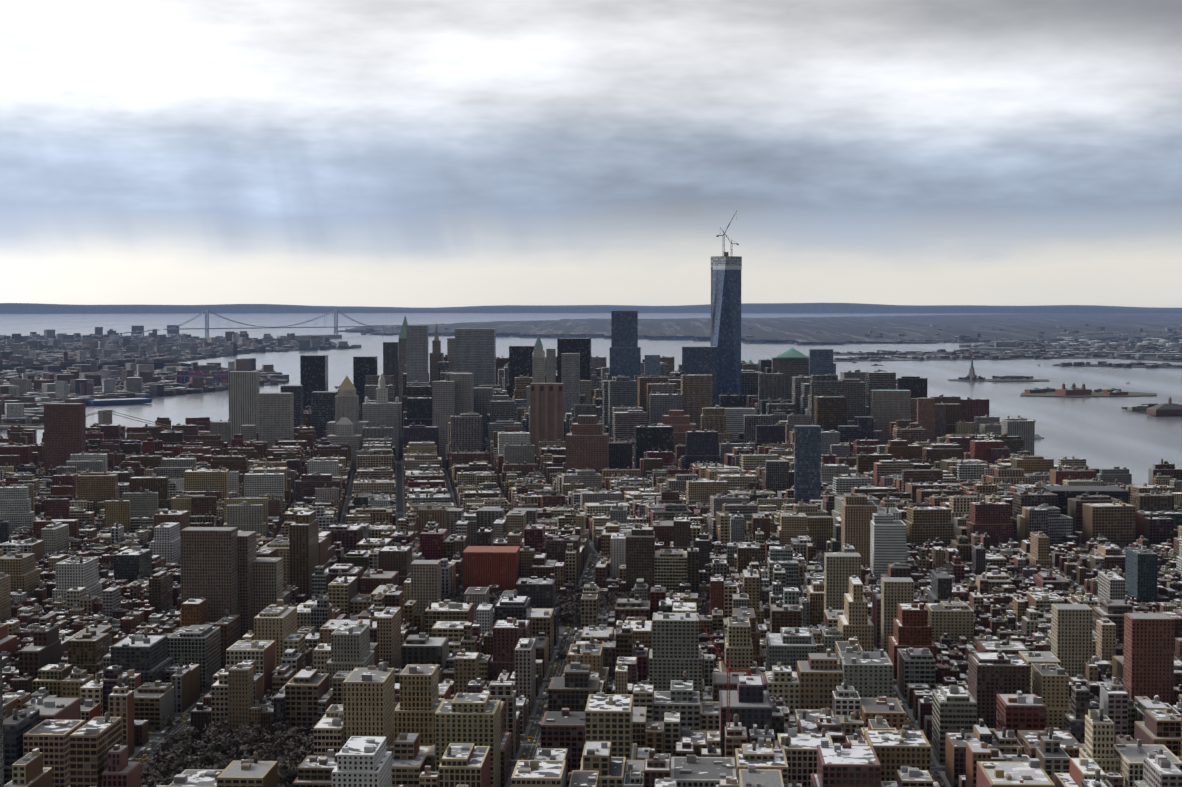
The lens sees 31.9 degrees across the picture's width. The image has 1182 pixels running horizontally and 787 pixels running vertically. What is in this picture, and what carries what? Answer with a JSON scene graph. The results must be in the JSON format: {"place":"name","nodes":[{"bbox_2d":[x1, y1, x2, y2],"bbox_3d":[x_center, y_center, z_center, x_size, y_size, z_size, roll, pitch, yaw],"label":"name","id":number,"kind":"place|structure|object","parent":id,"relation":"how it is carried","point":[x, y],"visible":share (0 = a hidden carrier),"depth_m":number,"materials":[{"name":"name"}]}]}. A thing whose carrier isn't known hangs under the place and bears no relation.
{"place":"outdoors","nodes":[
{"label":"outdoors","id":0,"kind":"place"},
{"bbox_2d":[2,341,337,422],"bbox_3d":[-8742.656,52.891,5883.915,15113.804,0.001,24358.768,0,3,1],"label":"buildings","id":1,"kind":"structure","parent":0,"point":[158,365],"depth_m":9550.24,"materials":[{"name":"beige stone"}]},
{"bbox_2d":[0,410,402,447],"bbox_3d":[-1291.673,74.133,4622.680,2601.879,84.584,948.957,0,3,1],"label":"bridge","id":2,"kind":"structure","parent":0,"point":[104,417],"depth_m":4529.82,"materials":[{"name":"grey metal"}]},
{"bbox_2d":[0,313,1181,484],"bbox_3d":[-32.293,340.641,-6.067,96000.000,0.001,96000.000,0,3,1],"label":"water","id":3,"kind":"structure","parent":0,"point":[1102,432],"depth_m":9242.09,"materials":[{"name":"grey liquid"}]},
{"bbox_2d":[81,309,451,337],"bbox_3d":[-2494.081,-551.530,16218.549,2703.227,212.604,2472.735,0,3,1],"label":"suspension bridge","id":4,"kind":"structure","parent":3,"relation":"on","point":[335,326],"depth_m":16115.43,"materials":[{"name":"grey metal"}]},
{"bbox_2d":[338,328,1128,438],"bbox_3d":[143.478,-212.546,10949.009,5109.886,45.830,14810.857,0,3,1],"label":"boats","id":5,"kind":"object","parent":3,"relation":"on","point":[1037,436],"visible":0.31,"depth_m":10902.96,"materials":[{"name":"white"}]},
{"bbox_2d":[0,323,1181,425],"bbox_3d":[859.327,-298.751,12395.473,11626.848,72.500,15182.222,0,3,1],"label":"city buildings","id":6,"kind":"structure","parent":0,"point":[26,395],"depth_m":10618.43,"materials":[{"name":"grey concrete"}]},
{"bbox_2d":[173,368,233,384],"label":"port cranes","id":7,"kind":"object","parent":6,"relation":"on","point":[203,374],"visible":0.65,"depth_m":7329.19,"materials":[{"name":"grey"}]},
{"bbox_2d":[0,303,1181,313],"bbox_3d":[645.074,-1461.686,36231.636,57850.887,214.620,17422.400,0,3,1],"label":"ridge","id":8,"kind":"structure","parent":0,"point":[21,308],"depth_m":35763.84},
{"bbox_2d":[0,0,1181,307],"label":"sky","id":9,"kind":"structure","parent":0,"point":[366,153],"materials":[{"name":"grey"}]},
{"bbox_2d":[11,459,1174,786],"bbox_3d":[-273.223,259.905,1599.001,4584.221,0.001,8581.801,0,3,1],"label":"street","id":10,"kind":"structure","parent":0,"point":[399,503],"depth_m":1774.77,"materials":[{"name":"grey asphalt"}]},
{"bbox_2d":[142,553,935,771],"bbox_3d":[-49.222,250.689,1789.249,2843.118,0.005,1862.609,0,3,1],"label":"markings","id":11,"kind":"object","parent":10,"relation":"on","point":[542,697],"visible":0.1,"depth_m":1645.04,"materials":[{"name":"white paint"}]},
{"bbox_2d":[0,252,1181,786],"bbox_3d":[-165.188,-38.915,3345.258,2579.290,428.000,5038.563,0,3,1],"label":"city","id":12,"kind":"object","parent":10,"relation":"on","point":[730,480],"visible":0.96,"depth_m":2161.40},
{"bbox_2d":[697,614,750,727],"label":"red crane","id":13,"kind":"object","parent":12,"relation":"on","point":[729,670],"visible":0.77,"depth_m":1325.19,"materials":[{"name":"red metal"}]},
{"bbox_2d":[716,212,735,255],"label":"tower crane","id":14,"kind":"object","parent":12,"relation":"on","point":[723,235],"visible":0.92,"depth_m":4551.68,"materials":[{"name":"grey metal"}]},
{"bbox_2d":[11,456,1180,786],"bbox_3d":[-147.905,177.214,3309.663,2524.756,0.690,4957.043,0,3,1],"label":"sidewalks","id":15,"kind":"structure","parent":10,"relation":"on","point":[563,626],"depth_m":1778.51,"materials":[{"name":"grey concrete"}]},
{"bbox_2d":[27,551,1181,786],"bbox_3d":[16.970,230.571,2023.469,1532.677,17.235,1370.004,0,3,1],"label":"park trees","id":16,"kind":"object","parent":15,"relation":"on","point":[245,741],"visible":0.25,"depth_m":1499.82,"materials":[{"name":"green plant"}]},
{"bbox_2d":[348,313,1181,342],"bbox_3d":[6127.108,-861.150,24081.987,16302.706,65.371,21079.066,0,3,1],"label":"distant shore","id":17,"kind":"structure","parent":0,"point":[1015,327],"depth_m":18540.90,"materials":[{"name":"grey"}]},
{"bbox_2d":[948,379,1049,380],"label":"island","id":18,"kind":"structure","parent":0,"point":[1007,380],"depth_m":7999.86,"materials":[{"name":"green plant"}]},
{"bbox_2d":[334,375,1111,393],"bbox_3d":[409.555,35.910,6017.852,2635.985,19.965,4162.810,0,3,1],"label":"island trees","id":19,"kind":"object","parent":18,"relation":"on","point":[1017,377],"visible":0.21,"depth_m":7987.06,"materials":[{"name":"green plant"}]},
{"bbox_2d":[958,358,984,379],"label":"statue of liberty","id":20,"kind":"object","parent":18,"relation":"on","point":[971,372],"visible":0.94,"depth_m":8069.47,"materials":[{"name":"green metal"}]},
{"bbox_2d":[833,339,1181,412],"bbox_3d":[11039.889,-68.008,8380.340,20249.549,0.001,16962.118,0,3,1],"label":"distant buildings","id":21,"kind":"structure","parent":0,"point":[986,345],"depth_m":11423.63,"materials":[{"name":"grey concrete"}]},
{"bbox_2d":[1025,383,1127,395],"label":"island buildings","id":22,"kind":"structure","parent":0,"point":[1073,389],"depth_m":6856.94,"materials":[{"name":"brick"}]},
{"bbox_2d":[1020,391,1156,396],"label":"island","id":23,"kind":"structure","parent":0,"point":[1093,393],"depth_m":6892.88,"materials":[{"name":"green plant"}]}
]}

